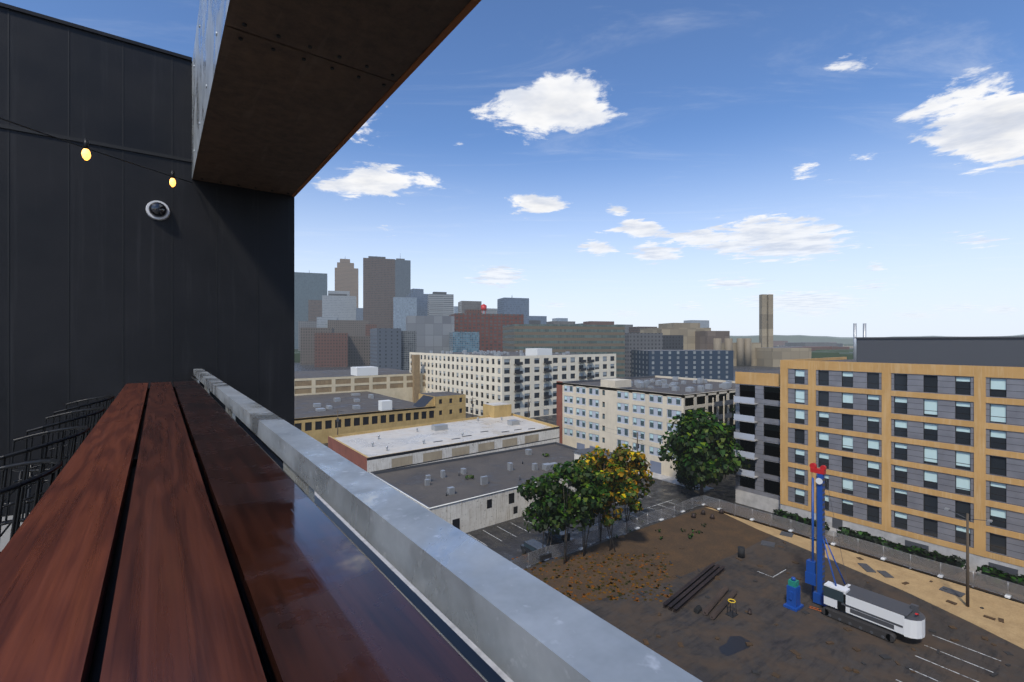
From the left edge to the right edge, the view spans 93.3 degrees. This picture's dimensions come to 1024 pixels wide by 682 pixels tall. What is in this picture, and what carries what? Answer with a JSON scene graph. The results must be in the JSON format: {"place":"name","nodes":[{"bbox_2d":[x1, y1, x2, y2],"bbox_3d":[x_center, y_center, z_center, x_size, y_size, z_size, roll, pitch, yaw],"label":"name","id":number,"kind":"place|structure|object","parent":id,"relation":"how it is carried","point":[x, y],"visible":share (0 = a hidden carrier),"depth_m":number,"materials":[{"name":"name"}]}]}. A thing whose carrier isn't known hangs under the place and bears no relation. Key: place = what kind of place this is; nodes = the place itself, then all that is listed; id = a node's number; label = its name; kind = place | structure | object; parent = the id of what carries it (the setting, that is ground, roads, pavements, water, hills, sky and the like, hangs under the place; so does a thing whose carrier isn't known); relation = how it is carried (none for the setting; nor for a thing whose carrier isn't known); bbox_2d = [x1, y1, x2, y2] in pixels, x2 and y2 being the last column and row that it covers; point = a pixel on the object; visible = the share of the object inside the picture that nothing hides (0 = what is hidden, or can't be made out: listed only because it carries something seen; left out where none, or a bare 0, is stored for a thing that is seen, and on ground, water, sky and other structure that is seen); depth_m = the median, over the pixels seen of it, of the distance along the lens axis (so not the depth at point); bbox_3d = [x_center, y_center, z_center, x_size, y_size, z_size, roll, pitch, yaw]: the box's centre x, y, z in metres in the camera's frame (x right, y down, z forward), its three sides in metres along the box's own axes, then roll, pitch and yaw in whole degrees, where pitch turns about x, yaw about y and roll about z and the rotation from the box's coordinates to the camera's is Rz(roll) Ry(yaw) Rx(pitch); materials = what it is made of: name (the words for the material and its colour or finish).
{"place":"outdoors","nodes":[
{"label":"outdoors","id":0,"kind":"place"},
{"bbox_2d":[238,423,504,681],"bbox_3d":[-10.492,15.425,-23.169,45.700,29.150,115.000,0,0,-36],"label":"metal rail","id":1,"kind":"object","parent":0,"point":[473,658],"depth_m":1.60,"materials":[{"name":"grey metal"}]},
{"bbox_2d":[0,513,29,550],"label":"balcony floor","id":2,"kind":"structure","parent":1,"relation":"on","point":[4,538],"depth_m":3.62,"materials":[{"name":"grey concrete"}]},
{"bbox_2d":[0,395,114,552],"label":"metal chairs","id":3,"kind":"object","parent":2,"relation":"on","point":[27,479],"visible":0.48,"depth_m":1.87,"materials":[{"name":"black metal"}]},
{"bbox_2d":[0,381,484,681],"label":"wooden bar counter","id":4,"kind":"object","parent":2,"relation":"on","point":[184,531],"visible":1,"depth_m":0.64,"materials":[{"name":"red wood"}]},
{"bbox_2d":[0,2,293,516],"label":"penthouse wall","id":5,"kind":"structure","parent":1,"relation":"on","point":[109,285],"depth_m":4.41,"materials":[{"name":"black metal"}]},
{"bbox_2d":[0,117,192,186],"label":"string lights","id":6,"kind":"object","parent":5,"relation":"attached to","point":[86,153],"visible":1,"depth_m":3.09,"materials":[{"name":"yellow glass"}]},
{"bbox_2d":[146,200,169,220],"bbox_3d":[-3.336,-1.240,4.558,0.190,0.190,0.103,0,0,-36],"label":"dome camera","id":7,"kind":"object","parent":5,"relation":"attached to","point":[157,210],"visible":1,"depth_m":4.54,"materials":[{"name":"white"}]},
{"bbox_2d":[192,0,480,196],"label":"roof overhang","id":8,"kind":"object","parent":5,"relation":"attached to","point":[290,97],"visible":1,"depth_m":2.97,"materials":[{"name":"wood"}]},
{"bbox_2d":[191,368,701,681],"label":"ledge","id":9,"kind":"object","parent":1,"relation":"on","point":[512,621],"visible":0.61,"depth_m":0.57,"materials":[{"name":"metal"}]},
{"bbox_2d":[328,402,558,472],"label":"low flat-roofed building","id":10,"kind":"structure","parent":0,"point":[497,426],"depth_m":112.63,"materials":[{"name":"paint"}]},
{"bbox_2d":[0,0,1023,336],"label":"sky","id":11,"kind":"structure","parent":0,"point":[637,163],"materials":[{"name":"blue"}]},
{"bbox_2d":[557,375,735,477],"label":"loft building","id":12,"kind":"structure","parent":0,"point":[647,408],"depth_m":119.22,"materials":[{"name":"grey concrete"}]},
{"bbox_2d":[294,362,1023,602],"bbox_3d":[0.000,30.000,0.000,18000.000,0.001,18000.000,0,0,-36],"label":"ground","id":13,"kind":"structure","parent":0,"point":[507,546],"depth_m":83.64,"materials":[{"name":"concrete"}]},
{"bbox_2d":[294,355,465,443],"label":"brick building","id":14,"kind":"structure","parent":13,"relation":"on","point":[321,397],"depth_m":171.40,"materials":[{"name":"yellow brick"}]},
{"bbox_2d":[369,442,612,532],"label":"building","id":15,"kind":"structure","parent":13,"relation":"on","point":[451,494],"depth_m":86.94,"materials":[{"name":"paint"}]},
{"bbox_2d":[410,348,615,417],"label":"white apartment block","id":16,"kind":"structure","parent":13,"relation":"on","point":[516,379],"depth_m":196.94,"materials":[{"name":"paint"}]},
{"bbox_2d":[520,539,550,560],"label":"parked car","id":17,"kind":"object","parent":13,"relation":"on","point":[531,545],"visible":0.89,"depth_m":67.07,"materials":[{"name":"black paint"}]},
{"bbox_2d":[544,528,573,546],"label":"parked suv","id":18,"kind":"object","parent":13,"relation":"on","point":[560,537],"visible":0.56,"depth_m":71.32,"materials":[{"name":"black paint"}]},
{"bbox_2d":[294,341,852,362],"bbox_3d":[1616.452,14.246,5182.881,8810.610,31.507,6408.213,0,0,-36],"label":"city blocks","id":19,"kind":"structure","parent":13,"relation":"on","point":[847,353],"depth_m":789.02,"materials":[{"name":"grey"}]},
{"bbox_2d":[294,256,865,380],"bbox_3d":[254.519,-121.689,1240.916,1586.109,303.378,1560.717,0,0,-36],"label":"city skyline","id":20,"kind":"structure","parent":13,"relation":"on","point":[394,321],"depth_m":570.61,"materials":[{"name":"grey concrete"}]},
{"bbox_2d":[334,397,992,606],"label":"utility poles","id":21,"kind":"object","parent":13,"relation":"on","point":[967,553],"visible":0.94,"depth_m":54.63,"materials":[{"name":"brown wood"}]},
{"bbox_2d":[315,471,1023,681],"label":"sidewalk kerbs","id":22,"kind":"structure","parent":13,"relation":"on","point":[479,652],"depth_m":64.71,"materials":[{"name":"concrete"}]},
{"bbox_2d":[468,495,999,681],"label":"parking lines","id":23,"kind":"object","parent":13,"relation":"on","point":[774,576],"visible":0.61,"depth_m":48.19,"materials":[{"name":"paint"}]},
{"bbox_2d":[465,404,1023,601],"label":"trees","id":24,"kind":"object","parent":13,"relation":"on","point":[701,448],"visible":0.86,"depth_m":68.12,"materials":[{"name":"green plant"}]},
{"bbox_2d":[525,506,1023,681],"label":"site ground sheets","id":25,"kind":"object","parent":13,"relation":"on","point":[771,638],"visible":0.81,"depth_m":53.25,"materials":[{"name":"black soil"}]},
{"bbox_2d":[512,495,1023,601],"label":"site fence","id":26,"kind":"object","parent":25,"relation":"on","point":[940,575],"visible":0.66,"depth_m":68.84,"materials":[{"name":"grey"}]},
{"bbox_2d":[783,577,803,611],"bbox_3d":[31.781,28.350,54.612,1.800,3.300,1.400,0,0,-36],"label":"portable blue equipment","id":27,"kind":"object","parent":25,"relation":"on","point":[793,603],"visible":1,"depth_m":54.25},
{"bbox_2d":[805,463,924,641],"bbox_3d":[37.222,21.970,51.748,3.840,15.820,10.850,0,0,-36],"label":"drill rig","id":28,"kind":"object","parent":25,"relation":"on","point":[868,611],"visible":1,"depth_m":51.57,"materials":[{"name":"blue paint"}]},
{"bbox_2d":[663,509,964,619],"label":"construction materials","id":29,"kind":"object","parent":13,"relation":"on","point":[681,598],"visible":0.98,"depth_m":57.53,"materials":[{"name":"metal"}]},
{"bbox_2d":[730,334,1023,343],"bbox_3d":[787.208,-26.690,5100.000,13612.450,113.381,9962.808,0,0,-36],"label":"hills","id":30,"kind":"structure","parent":13,"relation":"on","point":[798,338],"depth_m":3600.00,"materials":[{"name":"grey"}]},
{"bbox_2d":[734,336,1023,575],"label":"tan apartment building","id":31,"kind":"structure","parent":0,"point":[905,441],"depth_m":69.05,"materials":[{"name":"orange brick"}]}
]}

